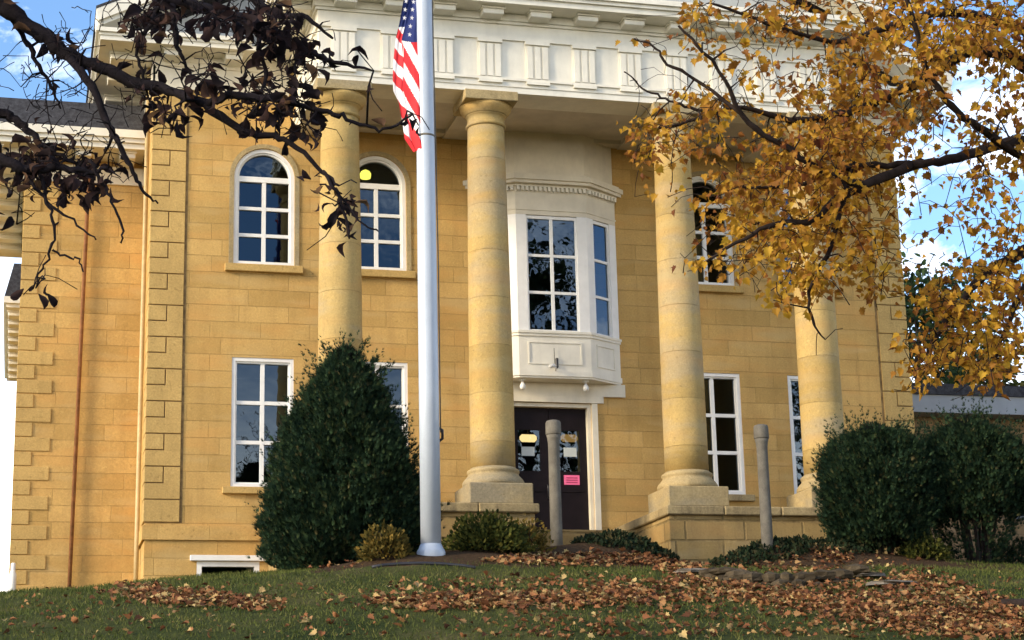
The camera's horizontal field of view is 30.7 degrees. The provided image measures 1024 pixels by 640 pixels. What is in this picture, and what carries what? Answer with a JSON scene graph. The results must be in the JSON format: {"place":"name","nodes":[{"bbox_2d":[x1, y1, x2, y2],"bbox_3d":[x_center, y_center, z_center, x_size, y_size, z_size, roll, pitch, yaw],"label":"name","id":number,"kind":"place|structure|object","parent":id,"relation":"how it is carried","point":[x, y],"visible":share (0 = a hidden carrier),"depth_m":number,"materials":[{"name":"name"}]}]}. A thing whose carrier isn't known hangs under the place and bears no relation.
{"place":"outdoors","nodes":[
{"label":"outdoors","id":0,"kind":"place"},
{"bbox_2d":[0,540,1023,639],"bbox_3d":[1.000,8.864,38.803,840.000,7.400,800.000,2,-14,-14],"label":"lawn","id":1,"kind":"structure","parent":0,"point":[472,556],"depth_m":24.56,"materials":[{"name":"plant"}]},
{"bbox_2d":[9,563,16,590],"bbox_3d":[-10.422,5.575,38.914,0.150,1.014,0.146,2,-14,-14],"label":"vent pipe","id":2,"kind":"object","parent":1,"relation":"on","point":[12,578],"visible":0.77,"depth_m":38.91,"materials":[{"name":"white plastic"}]},
{"bbox_2d":[0,0,429,308],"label":"withered tree","id":3,"kind":"object","parent":1,"relation":"on","point":[42,162],"visible":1,"depth_m":7.18,"materials":[{"name":"brown plant"}]},
{"bbox_2d":[244,328,452,571],"bbox_3d":[-2.914,2.388,32.785,3.531,4.506,3.180,2,-14,-14],"label":"evergreen shrub","id":4,"kind":"object","parent":1,"relation":"on","point":[343,469],"visible":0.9,"depth_m":31.88,"materials":[{"name":"green plant"}]},
{"bbox_2d":[354,518,415,561],"bbox_3d":[-2.066,3.588,30.147,0.929,0.769,0.846,-5,-14,16],"label":"shrub","id":5,"kind":"object","parent":1,"relation":"on","point":[391,539],"visible":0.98,"depth_m":29.97,"materials":[{"name":"yellow plant"}]},
{"bbox_2d":[372,562,475,568],"bbox_3d":[-1.388,3.872,29.360,1.635,0.153,0.144,-1,-14,0],"label":"edging strip","id":6,"kind":"object","parent":1,"relation":"on","point":[421,563],"visible":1,"depth_m":29.38,"materials":[{"name":"metal"}]},
{"bbox_2d":[416,0,444,555],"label":"flagpole","id":7,"kind":"object","parent":1,"relation":"on","point":[430,431],"visible":0.84,"depth_m":31.29,"materials":[{"name":"metal"}]},
{"bbox_2d":[393,0,421,151],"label":"flag","id":8,"kind":"object","parent":7,"relation":"attached to","point":[406,83],"visible":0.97,"depth_m":32.32,"materials":[{"name":"red fabric"}]},
{"bbox_2d":[0,0,952,590],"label":"courthouse","id":9,"kind":"structure","parent":1,"relation":"on","point":[154,360],"depth_m":40.02,"materials":[{"name":"stone"}]},
{"bbox_2d":[190,555,265,575],"bbox_3d":[-5.796,5.222,37.960,1.530,0.838,0.290,2,-14,-14],"label":"cellar window","id":10,"kind":"structure","parent":9,"relation":"in","point":[202,566],"depth_m":37.97,"materials":[{"name":"paint"}]},
{"bbox_2d":[222,357,293,494],"bbox_3d":[-5.205,2.211,38.872,1.640,2.888,0.310,2,-14,-14],"label":"window","id":11,"kind":"structure","parent":9,"relation":"in","point":[259,385],"depth_m":38.97,"materials":[{"name":"glass"}]},
{"bbox_2d":[225,144,302,274],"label":"window","id":12,"kind":"structure","parent":9,"relation":"in","point":[261,186],"depth_m":40.03,"materials":[{"name":"glass"}]},
{"bbox_2d":[367,362,407,446],"bbox_3d":[-2.858,2.248,39.563,1.296,2.741,0.180,2,-14,-14],"label":"window","id":13,"kind":"structure","parent":9,"relation":"in","point":[399,373],"depth_m":39.88,"materials":[{"name":"glass"}]},
{"bbox_2d":[359,151,415,279],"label":"window","id":14,"kind":"structure","parent":9,"relation":"in","point":[383,252],"depth_m":40.71,"materials":[{"name":"glass"}]},
{"bbox_2d":[463,131,624,403],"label":"bay window","id":15,"kind":"structure","parent":9,"relation":"in","point":[561,194],"depth_m":40.92,"materials":[{"name":"white paint"}]},
{"bbox_2d":[514,402,601,529],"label":"door","id":16,"kind":"structure","parent":9,"relation":"in","point":[578,465],"depth_m":40.43,"materials":[{"name":"brown paint"}]},
{"bbox_2d":[692,171,743,293],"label":"window","id":17,"kind":"structure","parent":9,"relation":"in","point":[710,286],"depth_m":42.56,"materials":[{"name":"glass"}]},
{"bbox_2d":[704,373,754,501],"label":"window","id":18,"kind":"structure","parent":9,"relation":"in","point":[722,390],"depth_m":41.52,"materials":[{"name":"glass"}]},
{"bbox_2d":[787,376,803,496],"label":"window","id":19,"kind":"structure","parent":9,"relation":"in","point":[793,387],"depth_m":41.97,"materials":[{"name":"glass"}]},
{"bbox_2d":[773,183,843,298],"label":"window","id":20,"kind":"structure","parent":9,"relation":"in","point":[785,190],"depth_m":42.98,"materials":[{"name":"paint"}]},
{"bbox_2d":[441,509,537,554],"bbox_3d":[-0.487,3.566,31.332,1.632,0.831,1.315,-5,-14,14],"label":"shrub","id":21,"kind":"object","parent":1,"relation":"on","point":[491,532],"visible":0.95,"depth_m":31.06,"materials":[{"name":"green plant"}]},
{"bbox_2d":[2,542,1023,639],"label":"fallen leaves","id":22,"kind":"object","parent":1,"relation":"on","point":[949,624],"visible":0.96,"depth_m":25.49,"materials":[{"name":"brown plant"}]},
{"bbox_2d":[510,517,556,553],"bbox_3d":[0.204,3.724,32.221,0.960,0.772,0.876,-6,-15,19],"label":"shrub","id":23,"kind":"object","parent":1,"relation":"on","point":[541,541],"visible":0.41,"depth_m":32.14,"materials":[{"name":"green plant"}]},
{"bbox_2d":[545,420,562,545],"bbox_3d":[0.769,3.024,33.293,0.284,2.507,0.284,2,-14,-14],"label":"concrete post","id":24,"kind":"object","parent":1,"relation":"on","point":[553,431],"visible":0.94,"depth_m":33.25,"materials":[{"name":"grey concrete"}]},
{"bbox_2d":[569,528,679,560],"bbox_3d":[2.032,4.088,33.686,2.081,0.690,1.475,2,-14,-14],"label":"ground cover","id":25,"kind":"object","parent":1,"relation":"on","point":[630,540],"visible":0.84,"depth_m":33.32,"materials":[{"name":"green plant"}]},
{"bbox_2d":[674,568,706,574],"bbox_3d":[2.896,4.013,29.712,0.706,0.124,0.585,7,-16,-30],"label":"flat stone","id":26,"kind":"object","parent":1,"relation":"on","point":[692,570],"visible":0.57,"depth_m":29.45,"materials":[{"name":"grey stone"}]},
{"bbox_2d":[753,424,773,551],"bbox_3d":[4.644,3.194,34.291,0.284,2.577,0.284,2,-14,-14],"label":"concrete post","id":27,"kind":"object","parent":1,"relation":"on","point":[761,434],"visible":0.95,"depth_m":34.26,"materials":[{"name":"grey concrete"}]},
{"bbox_2d":[699,563,869,586],"bbox_3d":[4.466,4.020,28.922,2.876,0.655,1.490,2,-14,-14],"label":"rubble edging","id":28,"kind":"object","parent":1,"relation":"on","point":[850,571],"visible":0.63,"depth_m":28.55,"materials":[{"name":"stone"}]},
{"bbox_2d":[708,534,871,566],"bbox_3d":[5.099,4.260,34.251,3.170,0.726,1.528,2,-14,-14],"label":"ground cover","id":29,"kind":"object","parent":1,"relation":"on","point":[744,553],"visible":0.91,"depth_m":33.98,"materials":[{"name":"green plant"}]},
{"bbox_2d":[615,0,1023,401],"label":"maple tree","id":30,"kind":"object","parent":1,"relation":"on","point":[831,143],"visible":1,"depth_m":12.58,"materials":[{"name":"yellow plant"}]},
{"bbox_2d":[855,572,885,578],"bbox_3d":[5.687,4.111,29.992,0.635,0.125,0.569,2,-14,-14],"label":"flat stone","id":31,"kind":"object","parent":1,"relation":"on","point":[874,574],"visible":0.49,"depth_m":29.79,"materials":[{"name":"grey stone"}]},
{"bbox_2d":[807,400,947,554],"bbox_3d":[6.889,3.067,35.435,2.685,3.209,2.731,-7,-15,20],"label":"evergreen shrub","id":32,"kind":"object","parent":1,"relation":"on","point":[876,484],"visible":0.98,"depth_m":34.74,"materials":[{"name":"green plant"}]},
{"bbox_2d":[865,580,917,586],"bbox_3d":[5.673,3.976,28.109,0.771,0.124,0.627,2,-14,-14],"label":"flat stone","id":33,"kind":"object","parent":1,"relation":"on","point":[886,582],"visible":0.7,"depth_m":27.88,"materials":[{"name":"grey stone"}]},
{"bbox_2d":[896,530,953,560],"bbox_3d":[7.677,4.221,34.749,1.206,0.615,0.902,2,-14,-14],"label":"shrub","id":34,"kind":"object","parent":1,"relation":"on","point":[921,549],"visible":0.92,"depth_m":34.53,"materials":[{"name":"green plant"}]},
{"bbox_2d":[901,251,1009,384],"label":"leafy tree","id":35,"kind":"object","parent":1,"relation":"on","point":[909,306],"visible":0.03,"depth_m":62.19,"materials":[{"name":"green plant"}]},
{"bbox_2d":[904,393,1023,562],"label":"evergreen shrub","id":36,"kind":"object","parent":1,"relation":"on","point":[979,464],"visible":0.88,"depth_m":35.20,"materials":[{"name":"green plant"}]},
{"bbox_2d":[911,383,1023,562],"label":"annex","id":37,"kind":"object","parent":1,"relation":"on","point":[943,395],"visible":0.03,"depth_m":47.04,"materials":[{"name":"stone"}]},
{"bbox_2d":[911,328,1023,385],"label":"leafy tree","id":38,"kind":"object","parent":1,"relation":"on","point":[1016,382],"depth_m":66.19,"materials":[{"name":"plant"}]},
{"bbox_2d":[981,534,1023,565],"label":"shrub","id":39,"kind":"object","parent":1,"relation":"on","point":[1013,555],"visible":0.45,"depth_m":36.06,"materials":[{"name":"green plant"}]},
{"bbox_2d":[1001,599,1023,607],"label":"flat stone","id":40,"kind":"object","parent":1,"relation":"on","point":[1016,602],"visible":0.58,"depth_m":25.73,"materials":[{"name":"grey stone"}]},
{"bbox_2d":[0,0,1023,590],"label":"sky","id":41,"kind":"structure","parent":0,"point":[77,19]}
]}

